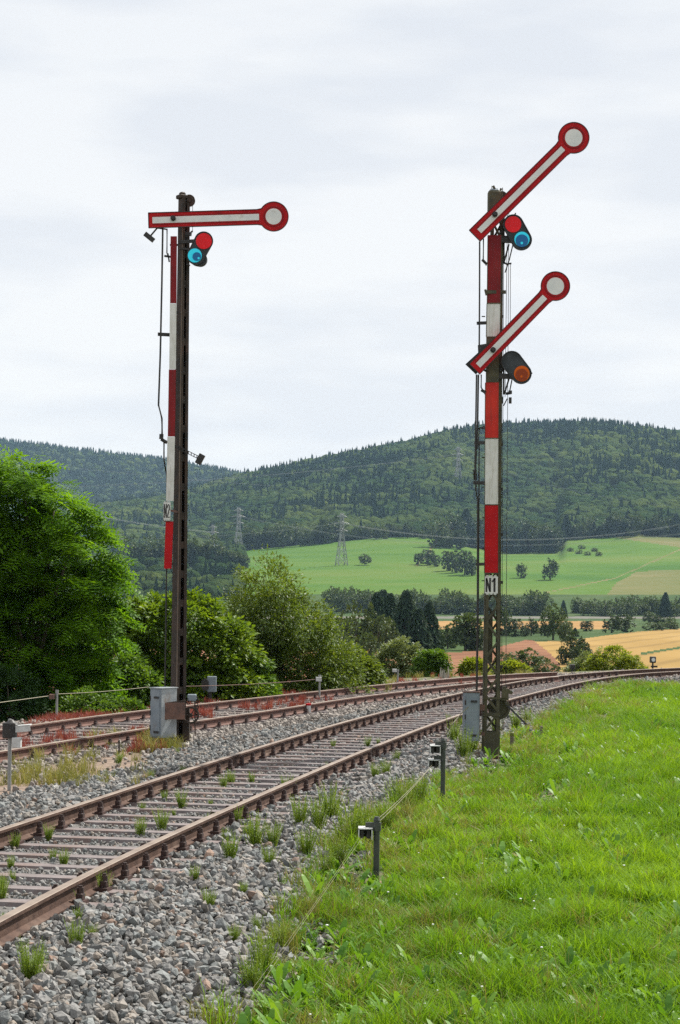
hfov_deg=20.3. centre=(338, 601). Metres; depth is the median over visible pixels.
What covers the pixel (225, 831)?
horsetail clump
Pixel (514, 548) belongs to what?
spruce tree
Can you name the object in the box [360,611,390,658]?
deciduous tree
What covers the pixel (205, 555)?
deciduous tree
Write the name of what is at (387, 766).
horsetail clump
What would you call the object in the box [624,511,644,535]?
deciduous tree
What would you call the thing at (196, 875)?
horsetail clump
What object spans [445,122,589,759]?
semaphore signal
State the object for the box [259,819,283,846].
horsetail clump
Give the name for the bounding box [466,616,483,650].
deciduous tree
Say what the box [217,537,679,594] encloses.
meadow
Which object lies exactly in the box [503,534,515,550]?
deciduous tree
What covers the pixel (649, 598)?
hedge tree
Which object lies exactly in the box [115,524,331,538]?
power line
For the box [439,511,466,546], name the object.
deciduous tree
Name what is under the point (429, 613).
spruce tree
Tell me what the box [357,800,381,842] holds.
horsetail clump
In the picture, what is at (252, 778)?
horsetail clump
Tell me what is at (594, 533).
spruce tree
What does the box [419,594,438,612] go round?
hedge tree
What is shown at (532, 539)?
power line
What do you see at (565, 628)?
deciduous tree
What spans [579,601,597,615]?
hedge tree
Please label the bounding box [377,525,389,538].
hedge tree
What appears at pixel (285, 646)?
willow tree
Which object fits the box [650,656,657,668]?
point lantern
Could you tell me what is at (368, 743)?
horsetail clump
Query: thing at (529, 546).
deciduous tree
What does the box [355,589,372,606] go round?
hedge tree
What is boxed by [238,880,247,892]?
horsetail clump
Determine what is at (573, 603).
hedge tree
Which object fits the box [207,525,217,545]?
power pylon
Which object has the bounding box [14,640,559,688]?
ploughed field
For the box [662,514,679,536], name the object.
deciduous tree
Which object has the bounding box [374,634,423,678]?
shrub
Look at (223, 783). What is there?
horsetail clump
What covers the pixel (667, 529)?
deciduous tree
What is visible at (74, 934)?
horsetail clump
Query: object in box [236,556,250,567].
deciduous tree
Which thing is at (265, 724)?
siding ballast stones
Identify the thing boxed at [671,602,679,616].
hedge tree
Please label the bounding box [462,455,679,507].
power line
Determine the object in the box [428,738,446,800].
pulley post
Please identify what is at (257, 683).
signal wire
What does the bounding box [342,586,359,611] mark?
hedge tree
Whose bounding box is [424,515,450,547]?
deciduous tree
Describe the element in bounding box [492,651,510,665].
deciduous tree
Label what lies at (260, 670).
bramble bush
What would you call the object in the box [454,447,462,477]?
power pylon
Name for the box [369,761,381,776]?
horsetail clump
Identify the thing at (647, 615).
deciduous tree
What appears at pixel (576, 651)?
deciduous tree
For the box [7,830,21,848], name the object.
horsetail clump
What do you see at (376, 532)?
deciduous tree
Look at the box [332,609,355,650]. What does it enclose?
deciduous tree
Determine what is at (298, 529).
deciduous tree
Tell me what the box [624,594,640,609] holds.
hedge tree
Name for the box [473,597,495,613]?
hedge tree
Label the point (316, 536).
deciduous tree
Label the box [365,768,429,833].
signal wire
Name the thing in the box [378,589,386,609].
spruce tree
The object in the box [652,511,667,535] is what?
deciduous tree
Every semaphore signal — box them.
[143,192,288,746]
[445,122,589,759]
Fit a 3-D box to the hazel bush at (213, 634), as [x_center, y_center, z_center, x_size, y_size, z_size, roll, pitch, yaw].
[-3.618,1.419,41.466,4.654,3.556,2.949,1,0,0]
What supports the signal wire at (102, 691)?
attached to the pulley post at (51, 696)
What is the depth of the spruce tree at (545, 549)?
1842.40 m
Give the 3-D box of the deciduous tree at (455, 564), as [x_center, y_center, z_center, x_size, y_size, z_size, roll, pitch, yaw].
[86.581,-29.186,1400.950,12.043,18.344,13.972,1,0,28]
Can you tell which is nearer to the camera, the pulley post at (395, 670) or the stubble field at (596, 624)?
the pulley post at (395, 670)
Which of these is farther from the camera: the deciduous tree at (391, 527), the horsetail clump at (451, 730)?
the deciduous tree at (391, 527)
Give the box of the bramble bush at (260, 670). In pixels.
[213,639,282,700]
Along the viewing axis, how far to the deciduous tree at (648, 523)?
1877.77 m
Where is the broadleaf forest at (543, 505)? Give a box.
[1,421,679,601]
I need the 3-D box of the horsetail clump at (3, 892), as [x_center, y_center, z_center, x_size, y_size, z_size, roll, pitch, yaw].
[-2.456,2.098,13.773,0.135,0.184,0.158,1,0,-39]
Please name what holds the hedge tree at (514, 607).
on the scrub ground at (557, 599)
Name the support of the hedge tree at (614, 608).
on the scrub ground at (557, 599)
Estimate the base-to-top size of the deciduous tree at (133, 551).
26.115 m
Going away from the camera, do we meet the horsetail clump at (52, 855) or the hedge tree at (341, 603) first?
the horsetail clump at (52, 855)
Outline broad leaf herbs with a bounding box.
[238,678,679,1023]
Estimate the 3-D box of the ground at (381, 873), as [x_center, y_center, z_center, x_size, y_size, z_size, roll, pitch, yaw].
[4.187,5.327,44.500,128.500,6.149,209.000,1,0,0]
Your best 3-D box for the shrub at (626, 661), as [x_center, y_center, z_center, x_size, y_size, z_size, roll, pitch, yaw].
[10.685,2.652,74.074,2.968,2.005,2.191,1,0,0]
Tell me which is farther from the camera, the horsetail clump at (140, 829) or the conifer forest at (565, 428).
the conifer forest at (565, 428)
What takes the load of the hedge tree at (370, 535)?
on the meadow at (390, 567)
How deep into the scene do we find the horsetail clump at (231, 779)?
22.71 m
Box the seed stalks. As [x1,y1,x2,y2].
[253,678,679,1023]
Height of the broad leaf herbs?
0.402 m
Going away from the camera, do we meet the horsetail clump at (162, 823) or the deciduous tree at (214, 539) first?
the horsetail clump at (162, 823)
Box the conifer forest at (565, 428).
[0,416,679,596]
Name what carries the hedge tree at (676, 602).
on the scrub ground at (557, 599)
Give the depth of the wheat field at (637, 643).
389.36 m
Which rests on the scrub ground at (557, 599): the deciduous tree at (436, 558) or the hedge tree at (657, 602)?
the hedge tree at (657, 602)
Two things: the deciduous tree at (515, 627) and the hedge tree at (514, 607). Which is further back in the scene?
the hedge tree at (514, 607)
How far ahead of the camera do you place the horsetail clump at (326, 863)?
15.72 m
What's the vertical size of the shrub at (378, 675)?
1.553 m
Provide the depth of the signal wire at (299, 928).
12.41 m
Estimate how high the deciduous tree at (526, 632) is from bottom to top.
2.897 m
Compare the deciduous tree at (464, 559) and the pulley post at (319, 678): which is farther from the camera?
the deciduous tree at (464, 559)
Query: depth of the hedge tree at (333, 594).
1031.14 m
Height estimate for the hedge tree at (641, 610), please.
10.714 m
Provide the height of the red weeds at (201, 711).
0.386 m
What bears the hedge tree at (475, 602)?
on the scrub ground at (557, 599)
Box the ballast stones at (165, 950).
[0,676,679,1023]
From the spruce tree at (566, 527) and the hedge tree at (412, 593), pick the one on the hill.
the spruce tree at (566, 527)
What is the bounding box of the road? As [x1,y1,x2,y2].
[193,616,679,618]
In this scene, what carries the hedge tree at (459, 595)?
on the scrub ground at (557, 599)
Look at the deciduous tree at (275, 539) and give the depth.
1891.39 m
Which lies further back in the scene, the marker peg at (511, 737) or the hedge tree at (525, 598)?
the hedge tree at (525, 598)
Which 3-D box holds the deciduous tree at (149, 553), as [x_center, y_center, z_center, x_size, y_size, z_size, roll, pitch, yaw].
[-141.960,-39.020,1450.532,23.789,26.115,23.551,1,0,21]
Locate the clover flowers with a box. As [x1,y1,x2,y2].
[309,687,679,1019]
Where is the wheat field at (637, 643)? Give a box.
[537,629,679,671]
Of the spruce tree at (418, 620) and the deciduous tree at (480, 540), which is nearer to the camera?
the spruce tree at (418, 620)
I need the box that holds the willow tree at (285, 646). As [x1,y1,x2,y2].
[208,543,376,694]
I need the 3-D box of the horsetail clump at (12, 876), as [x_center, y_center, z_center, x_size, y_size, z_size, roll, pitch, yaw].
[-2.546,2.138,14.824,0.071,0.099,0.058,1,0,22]
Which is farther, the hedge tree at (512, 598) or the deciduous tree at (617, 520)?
the deciduous tree at (617, 520)
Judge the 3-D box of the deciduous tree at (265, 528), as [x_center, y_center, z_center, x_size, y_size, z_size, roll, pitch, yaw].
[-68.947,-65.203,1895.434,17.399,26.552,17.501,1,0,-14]
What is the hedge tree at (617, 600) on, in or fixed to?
on the scrub ground at (557, 599)
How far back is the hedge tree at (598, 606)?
1025.71 m
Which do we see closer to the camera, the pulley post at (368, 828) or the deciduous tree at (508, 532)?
the pulley post at (368, 828)
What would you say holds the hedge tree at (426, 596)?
on the scrub ground at (557, 599)
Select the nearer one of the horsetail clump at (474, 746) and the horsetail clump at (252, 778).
the horsetail clump at (252, 778)
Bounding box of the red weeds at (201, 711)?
[1,672,482,753]
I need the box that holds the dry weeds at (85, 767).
[0,668,530,786]
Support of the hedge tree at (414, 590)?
on the scrub ground at (557, 599)
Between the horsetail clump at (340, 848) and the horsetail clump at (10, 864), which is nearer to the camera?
the horsetail clump at (10, 864)
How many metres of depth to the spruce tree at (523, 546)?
1862.47 m
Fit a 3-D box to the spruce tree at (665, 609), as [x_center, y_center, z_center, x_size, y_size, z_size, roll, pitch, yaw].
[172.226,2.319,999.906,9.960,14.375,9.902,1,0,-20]
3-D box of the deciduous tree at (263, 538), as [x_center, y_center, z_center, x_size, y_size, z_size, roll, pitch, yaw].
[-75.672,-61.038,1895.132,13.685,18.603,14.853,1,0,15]
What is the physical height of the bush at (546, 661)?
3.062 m
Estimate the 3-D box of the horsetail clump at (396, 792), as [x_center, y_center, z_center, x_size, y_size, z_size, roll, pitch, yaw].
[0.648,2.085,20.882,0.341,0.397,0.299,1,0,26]
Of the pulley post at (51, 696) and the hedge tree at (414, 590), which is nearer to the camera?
the pulley post at (51, 696)
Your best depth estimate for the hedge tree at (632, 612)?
1012.79 m
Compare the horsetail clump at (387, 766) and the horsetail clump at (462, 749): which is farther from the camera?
the horsetail clump at (462, 749)
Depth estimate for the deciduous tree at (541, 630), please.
479.67 m
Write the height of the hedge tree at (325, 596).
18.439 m
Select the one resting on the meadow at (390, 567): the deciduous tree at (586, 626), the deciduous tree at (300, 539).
the deciduous tree at (300, 539)
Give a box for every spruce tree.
[365,592,383,624]
[376,593,396,643]
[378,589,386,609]
[387,590,421,652]
[401,608,435,653]
[420,601,445,651]
[460,508,479,546]
[507,532,521,553]
[518,531,527,552]
[541,531,555,552]
[559,514,573,540]
[560,600,567,616]
[569,526,577,539]
[588,522,598,537]
[594,525,602,537]
[620,511,636,535]
[656,592,675,617]
[670,513,679,536]
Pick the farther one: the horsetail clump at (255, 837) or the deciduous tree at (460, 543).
the deciduous tree at (460, 543)
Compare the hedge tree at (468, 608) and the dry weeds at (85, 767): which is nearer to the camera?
the dry weeds at (85, 767)
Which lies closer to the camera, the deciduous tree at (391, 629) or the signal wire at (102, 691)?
the signal wire at (102, 691)
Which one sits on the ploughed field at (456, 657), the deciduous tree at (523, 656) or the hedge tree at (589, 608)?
the deciduous tree at (523, 656)
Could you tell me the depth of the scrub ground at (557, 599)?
911.95 m
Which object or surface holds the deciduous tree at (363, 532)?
on the meadow at (390, 567)
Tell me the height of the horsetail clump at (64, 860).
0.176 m
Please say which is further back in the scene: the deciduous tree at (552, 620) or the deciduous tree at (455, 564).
the deciduous tree at (455, 564)
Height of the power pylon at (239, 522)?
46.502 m
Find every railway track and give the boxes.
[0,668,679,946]
[0,672,559,768]
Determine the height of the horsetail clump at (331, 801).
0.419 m
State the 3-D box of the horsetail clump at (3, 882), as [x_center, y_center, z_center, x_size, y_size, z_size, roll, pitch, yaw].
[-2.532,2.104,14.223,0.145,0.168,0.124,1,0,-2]
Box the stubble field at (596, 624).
[438,621,607,628]
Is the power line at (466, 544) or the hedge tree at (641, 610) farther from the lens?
the power line at (466, 544)
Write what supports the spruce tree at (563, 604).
on the scrub ground at (557, 599)
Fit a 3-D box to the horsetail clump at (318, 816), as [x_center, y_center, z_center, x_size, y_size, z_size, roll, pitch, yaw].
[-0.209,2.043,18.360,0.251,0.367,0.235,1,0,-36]
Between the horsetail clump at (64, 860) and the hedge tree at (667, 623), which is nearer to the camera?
the horsetail clump at (64, 860)
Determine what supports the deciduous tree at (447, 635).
on the scrub ground at (557, 599)
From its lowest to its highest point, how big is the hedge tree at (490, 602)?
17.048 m
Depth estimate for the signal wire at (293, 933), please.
12.22 m
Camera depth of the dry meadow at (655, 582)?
1325.42 m
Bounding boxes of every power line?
[2,459,270,485]
[57,454,453,487]
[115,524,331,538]
[242,517,679,545]
[346,523,678,539]
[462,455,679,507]
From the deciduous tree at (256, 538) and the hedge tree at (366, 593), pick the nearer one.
the hedge tree at (366, 593)
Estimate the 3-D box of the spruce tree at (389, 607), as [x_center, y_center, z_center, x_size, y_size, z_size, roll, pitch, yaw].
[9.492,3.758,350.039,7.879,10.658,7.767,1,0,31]
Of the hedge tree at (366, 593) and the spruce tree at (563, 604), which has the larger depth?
the hedge tree at (366, 593)
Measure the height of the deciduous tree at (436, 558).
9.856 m
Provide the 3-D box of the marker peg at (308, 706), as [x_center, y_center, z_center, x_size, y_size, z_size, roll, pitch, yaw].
[-0.600,2.154,37.216,0.106,0.308,0.109,1,0,0]
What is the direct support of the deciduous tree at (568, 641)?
on the wheat field at (637, 643)
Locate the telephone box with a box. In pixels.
[201,676,216,701]
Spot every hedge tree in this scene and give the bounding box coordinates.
[318,586,340,610]
[328,587,346,611]
[332,587,353,612]
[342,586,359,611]
[345,594,365,612]
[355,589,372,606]
[359,589,373,612]
[364,523,374,538]
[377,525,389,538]
[397,589,422,612]
[410,587,421,600]
[414,592,430,612]
[418,529,426,538]
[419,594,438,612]
[433,597,451,613]
[435,587,453,607]
[443,590,458,613]
[447,589,471,614]
[455,596,476,614]
[467,597,482,613]
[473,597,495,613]
[480,591,503,614]
[493,594,514,613]
[507,594,518,605]
[507,603,527,615]
[510,596,533,614]
[522,589,536,612]
[525,590,546,615]
[531,591,554,615]
[570,596,581,612]
[573,600,589,612]
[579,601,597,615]
[592,601,608,614]
[597,599,612,616]
[609,602,625,615]
[614,596,628,610]
[618,597,639,616]
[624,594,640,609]
[633,600,650,615]
[638,596,652,612]
[641,622,665,630]
[645,595,657,613]
[653,597,662,612]
[661,621,679,629]
[664,616,676,625]
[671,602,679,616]
[672,596,679,608]
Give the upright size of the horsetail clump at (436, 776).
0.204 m
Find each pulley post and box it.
[2,719,31,790]
[49,690,58,714]
[316,675,321,697]
[358,816,380,883]
[392,669,398,682]
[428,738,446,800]
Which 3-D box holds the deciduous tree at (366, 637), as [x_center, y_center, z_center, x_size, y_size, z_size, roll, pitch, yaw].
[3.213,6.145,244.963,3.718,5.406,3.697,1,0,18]
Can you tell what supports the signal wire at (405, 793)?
attached to the pulley post at (440, 747)
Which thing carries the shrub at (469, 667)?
on the ground at (381, 873)
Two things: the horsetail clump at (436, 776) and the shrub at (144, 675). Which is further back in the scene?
the shrub at (144, 675)
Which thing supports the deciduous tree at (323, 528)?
on the meadow at (390, 567)
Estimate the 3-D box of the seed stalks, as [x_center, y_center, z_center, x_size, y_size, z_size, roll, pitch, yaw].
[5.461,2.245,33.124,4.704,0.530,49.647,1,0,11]
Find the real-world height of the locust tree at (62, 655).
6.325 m
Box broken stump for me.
[439,667,448,678]
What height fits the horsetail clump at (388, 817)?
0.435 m
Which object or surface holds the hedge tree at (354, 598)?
on the scrub ground at (557, 599)
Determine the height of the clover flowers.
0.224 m
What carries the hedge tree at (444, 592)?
on the scrub ground at (557, 599)
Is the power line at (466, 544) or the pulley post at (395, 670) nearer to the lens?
the pulley post at (395, 670)
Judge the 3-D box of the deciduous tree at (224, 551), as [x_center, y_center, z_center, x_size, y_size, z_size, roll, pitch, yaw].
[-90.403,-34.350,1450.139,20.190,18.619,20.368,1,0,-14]
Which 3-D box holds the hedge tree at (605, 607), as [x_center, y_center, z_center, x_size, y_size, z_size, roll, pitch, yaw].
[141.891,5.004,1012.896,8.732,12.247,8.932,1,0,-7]
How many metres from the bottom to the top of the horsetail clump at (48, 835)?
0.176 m
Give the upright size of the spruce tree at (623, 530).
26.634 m
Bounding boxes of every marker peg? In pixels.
[306,703,310,711]
[510,732,513,743]
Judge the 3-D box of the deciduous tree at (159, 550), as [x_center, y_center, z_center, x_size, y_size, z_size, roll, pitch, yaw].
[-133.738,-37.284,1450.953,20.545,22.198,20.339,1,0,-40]
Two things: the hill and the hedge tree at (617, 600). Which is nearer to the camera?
the hedge tree at (617, 600)
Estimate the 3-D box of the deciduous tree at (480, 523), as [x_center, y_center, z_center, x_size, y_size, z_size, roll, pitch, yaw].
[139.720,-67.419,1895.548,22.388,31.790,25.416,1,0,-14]
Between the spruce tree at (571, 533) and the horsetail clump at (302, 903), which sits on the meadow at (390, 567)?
the spruce tree at (571, 533)
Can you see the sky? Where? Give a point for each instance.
(383, 130)
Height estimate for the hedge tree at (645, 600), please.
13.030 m
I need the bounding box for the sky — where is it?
[0,0,679,471]
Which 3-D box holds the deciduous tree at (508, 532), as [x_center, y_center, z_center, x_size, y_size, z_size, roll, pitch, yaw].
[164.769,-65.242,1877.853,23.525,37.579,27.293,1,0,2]
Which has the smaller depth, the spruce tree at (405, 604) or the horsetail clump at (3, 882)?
the horsetail clump at (3, 882)
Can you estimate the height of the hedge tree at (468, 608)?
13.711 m
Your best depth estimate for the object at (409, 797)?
20.46 m
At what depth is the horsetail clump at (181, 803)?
19.99 m
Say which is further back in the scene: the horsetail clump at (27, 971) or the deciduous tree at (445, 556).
the deciduous tree at (445, 556)
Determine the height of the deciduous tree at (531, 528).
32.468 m
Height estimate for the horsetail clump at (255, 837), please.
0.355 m
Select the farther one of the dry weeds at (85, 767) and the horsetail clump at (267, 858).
the dry weeds at (85, 767)
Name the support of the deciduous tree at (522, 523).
on the meadow at (390, 567)
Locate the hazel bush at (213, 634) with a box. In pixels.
[84,586,276,702]
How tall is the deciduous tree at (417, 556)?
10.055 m
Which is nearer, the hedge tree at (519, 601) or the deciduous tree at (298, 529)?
the hedge tree at (519, 601)
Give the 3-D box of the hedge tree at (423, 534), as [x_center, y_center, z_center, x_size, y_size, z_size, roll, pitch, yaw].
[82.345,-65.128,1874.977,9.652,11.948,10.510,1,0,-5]
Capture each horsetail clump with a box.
[0,874,10,892]
[0,880,8,897]
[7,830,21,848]
[7,854,14,868]
[8,870,16,880]
[15,936,48,979]
[29,943,49,968]
[42,822,54,840]
[48,847,57,859]
[56,848,72,863]
[63,917,86,943]
[72,906,82,918]
[87,923,98,933]
[94,868,113,886]
[115,751,122,765]
[134,816,147,835]
[151,806,169,830]
[160,789,167,800]
[174,788,188,808]
[187,863,199,880]
[200,886,217,905]
[219,774,229,786]
[221,826,231,838]
[221,829,243,859]
[225,769,235,782]
[226,921,241,941]
[233,806,243,820]
[236,948,266,993]
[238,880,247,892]
[239,813,267,845]
[246,770,255,782]
[246,922,278,975]
[248,914,264,928]
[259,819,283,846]
[261,844,281,862]
[263,913,292,949]
[279,773,292,783]
[288,793,313,824]
[290,895,309,913]
[293,823,322,855]
[303,795,334,828]
[313,844,337,872]
[316,781,348,816]
[326,832,352,867]
[332,797,369,845]
[339,796,371,826]
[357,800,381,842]
[364,735,370,746]
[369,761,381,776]
[370,796,399,833]
[380,758,392,772]
[383,773,411,802]
[391,750,401,758]
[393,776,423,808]
[405,770,432,802]
[429,771,440,782]
[446,717,460,739]
[452,726,480,756]
[468,730,481,751]
[489,716,503,731]
[509,711,522,727]
[520,705,533,721]
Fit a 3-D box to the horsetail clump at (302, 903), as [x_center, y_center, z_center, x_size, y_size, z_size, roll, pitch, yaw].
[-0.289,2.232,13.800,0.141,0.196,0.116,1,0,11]
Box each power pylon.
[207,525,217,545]
[232,507,244,544]
[334,513,348,565]
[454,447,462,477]
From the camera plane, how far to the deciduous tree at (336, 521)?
1891.34 m
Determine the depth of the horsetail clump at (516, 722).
33.58 m
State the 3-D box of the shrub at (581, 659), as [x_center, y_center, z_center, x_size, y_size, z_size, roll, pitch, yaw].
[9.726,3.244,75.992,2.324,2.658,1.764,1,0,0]
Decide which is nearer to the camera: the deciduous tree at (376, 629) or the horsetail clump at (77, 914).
the horsetail clump at (77, 914)
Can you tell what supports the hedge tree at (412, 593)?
on the scrub ground at (557, 599)
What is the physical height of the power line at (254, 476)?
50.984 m
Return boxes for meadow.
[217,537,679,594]
[414,534,679,594]
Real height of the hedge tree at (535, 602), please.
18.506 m
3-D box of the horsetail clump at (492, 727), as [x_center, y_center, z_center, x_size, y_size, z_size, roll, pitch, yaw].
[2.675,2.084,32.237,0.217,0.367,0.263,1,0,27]
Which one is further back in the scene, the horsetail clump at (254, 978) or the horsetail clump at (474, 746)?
the horsetail clump at (474, 746)
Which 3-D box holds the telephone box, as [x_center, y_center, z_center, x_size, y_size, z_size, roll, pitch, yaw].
[-2.739,1.955,39.970,0.305,0.748,0.220,1,0,0]
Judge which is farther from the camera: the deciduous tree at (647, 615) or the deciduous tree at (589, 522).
the deciduous tree at (589, 522)
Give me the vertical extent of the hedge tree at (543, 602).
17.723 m
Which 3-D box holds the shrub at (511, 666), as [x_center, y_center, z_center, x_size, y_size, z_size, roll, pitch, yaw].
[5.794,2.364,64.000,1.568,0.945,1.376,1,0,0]
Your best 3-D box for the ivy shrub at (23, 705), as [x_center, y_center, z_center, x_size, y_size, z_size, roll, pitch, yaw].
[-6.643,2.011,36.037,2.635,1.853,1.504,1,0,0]
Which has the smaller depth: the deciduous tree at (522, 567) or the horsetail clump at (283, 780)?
the horsetail clump at (283, 780)
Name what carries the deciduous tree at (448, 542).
on the meadow at (390, 567)
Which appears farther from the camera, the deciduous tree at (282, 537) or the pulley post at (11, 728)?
the deciduous tree at (282, 537)
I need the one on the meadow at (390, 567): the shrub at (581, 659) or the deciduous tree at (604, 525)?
the deciduous tree at (604, 525)
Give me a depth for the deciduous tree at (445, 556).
1424.16 m
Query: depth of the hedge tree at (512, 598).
1047.32 m
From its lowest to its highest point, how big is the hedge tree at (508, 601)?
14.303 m
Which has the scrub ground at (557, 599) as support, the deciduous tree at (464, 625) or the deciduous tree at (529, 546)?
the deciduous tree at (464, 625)
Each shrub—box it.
[0,662,55,721]
[49,685,149,714]
[90,652,168,707]
[313,645,389,687]
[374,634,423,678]
[410,647,455,677]
[454,656,491,675]
[489,657,533,674]
[559,649,592,671]
[576,644,648,671]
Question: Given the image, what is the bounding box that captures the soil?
[0,752,149,794]
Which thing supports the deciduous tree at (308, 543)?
on the meadow at (390, 567)
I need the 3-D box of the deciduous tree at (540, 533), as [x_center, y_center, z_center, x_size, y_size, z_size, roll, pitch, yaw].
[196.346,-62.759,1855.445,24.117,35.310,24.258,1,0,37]
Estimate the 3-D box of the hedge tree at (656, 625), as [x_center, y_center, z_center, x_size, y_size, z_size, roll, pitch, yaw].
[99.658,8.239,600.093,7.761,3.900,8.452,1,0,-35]
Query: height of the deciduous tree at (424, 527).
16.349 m
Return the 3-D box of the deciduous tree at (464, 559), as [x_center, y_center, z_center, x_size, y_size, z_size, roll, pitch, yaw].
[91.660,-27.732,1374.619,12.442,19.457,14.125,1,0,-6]
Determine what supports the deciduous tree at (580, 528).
on the meadow at (390, 567)
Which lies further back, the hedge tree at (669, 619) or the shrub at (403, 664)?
the hedge tree at (669, 619)
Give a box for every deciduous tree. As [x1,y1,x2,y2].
[118,534,143,557]
[138,534,164,557]
[152,538,172,557]
[172,535,199,562]
[193,541,217,558]
[198,534,225,559]
[209,544,232,561]
[228,549,241,564]
[231,554,249,566]
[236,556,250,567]
[239,529,250,549]
[242,523,260,549]
[250,527,262,548]
[258,533,267,546]
[262,523,276,547]
[269,531,280,546]
[270,519,295,547]
[286,526,297,545]
[291,520,303,544]
[296,526,308,545]
[304,530,315,545]
[311,527,321,543]
[316,514,337,543]
[327,512,341,541]
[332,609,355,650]
[340,600,376,650]
[352,628,377,660]
[358,553,371,563]
[360,526,368,538]
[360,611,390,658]
[372,526,380,538]
[376,616,401,649]
[388,522,397,536]
[402,521,412,537]
[413,553,420,564]
[419,549,434,564]
[422,522,435,535]
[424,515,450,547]
[431,555,440,566]
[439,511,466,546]
[439,526,453,547]
[439,622,455,648]
[441,551,453,570]
[448,550,462,572]
[449,612,483,650]
[453,530,469,549]
[456,550,472,574]
[464,556,476,575]
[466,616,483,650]
[472,519,483,547]
[473,527,483,547]
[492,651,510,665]
[501,518,516,552]
[501,607,511,635]
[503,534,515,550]
[503,647,543,672]
[506,618,524,636]
[515,563,526,577]
[516,518,536,551]
[519,525,541,551]
[519,628,529,636]
[523,521,540,545]
[525,617,538,635]
[528,519,549,552]
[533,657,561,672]
[538,603,566,639]
[538,625,549,635]
[541,558,559,579]
[544,523,565,552]
[556,613,573,640]
[556,646,570,663]
[559,630,592,664]
[568,643,590,664]
[572,523,588,538]
[579,621,593,630]
[581,514,596,537]
[598,516,616,536]
[601,613,622,632]
[605,512,620,536]
[608,511,626,533]
[616,613,636,631]
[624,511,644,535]
[636,518,646,533]
[642,610,655,621]
[644,517,661,535]
[648,614,665,623]
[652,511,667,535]
[658,522,670,536]
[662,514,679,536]
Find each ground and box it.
[0,669,648,1021]
[26,594,679,654]
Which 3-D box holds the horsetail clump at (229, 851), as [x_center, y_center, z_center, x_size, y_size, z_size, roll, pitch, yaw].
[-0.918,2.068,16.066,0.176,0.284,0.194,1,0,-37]
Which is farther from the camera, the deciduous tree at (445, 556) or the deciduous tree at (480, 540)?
the deciduous tree at (480, 540)
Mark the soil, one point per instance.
(110, 762)
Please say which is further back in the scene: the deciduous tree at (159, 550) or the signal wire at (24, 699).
the deciduous tree at (159, 550)
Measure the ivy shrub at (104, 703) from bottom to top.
1.240 m
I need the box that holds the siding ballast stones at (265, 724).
[0,669,679,792]
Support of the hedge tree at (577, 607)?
on the scrub ground at (557, 599)
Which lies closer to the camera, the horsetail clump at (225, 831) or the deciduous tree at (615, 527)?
the horsetail clump at (225, 831)
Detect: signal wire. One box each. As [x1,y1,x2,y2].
[0,696,47,702]
[62,687,146,693]
[186,679,315,686]
[225,838,358,1023]
[234,841,359,1022]
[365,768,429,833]
[379,764,432,817]
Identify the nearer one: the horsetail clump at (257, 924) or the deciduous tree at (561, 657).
the horsetail clump at (257, 924)
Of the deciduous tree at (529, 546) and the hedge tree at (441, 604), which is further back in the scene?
the deciduous tree at (529, 546)
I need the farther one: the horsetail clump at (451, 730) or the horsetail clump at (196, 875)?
the horsetail clump at (451, 730)
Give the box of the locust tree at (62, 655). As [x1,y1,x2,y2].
[0,444,150,714]
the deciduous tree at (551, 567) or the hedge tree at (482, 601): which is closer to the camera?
the hedge tree at (482, 601)
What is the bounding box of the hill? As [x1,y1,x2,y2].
[4,451,660,569]
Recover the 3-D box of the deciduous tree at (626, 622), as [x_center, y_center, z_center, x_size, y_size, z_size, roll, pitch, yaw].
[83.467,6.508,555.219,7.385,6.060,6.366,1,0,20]
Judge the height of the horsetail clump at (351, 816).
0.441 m
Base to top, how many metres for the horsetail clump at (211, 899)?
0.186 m
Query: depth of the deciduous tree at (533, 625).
479.88 m
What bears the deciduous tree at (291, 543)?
on the meadow at (390, 567)
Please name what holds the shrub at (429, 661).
on the ground at (381, 873)

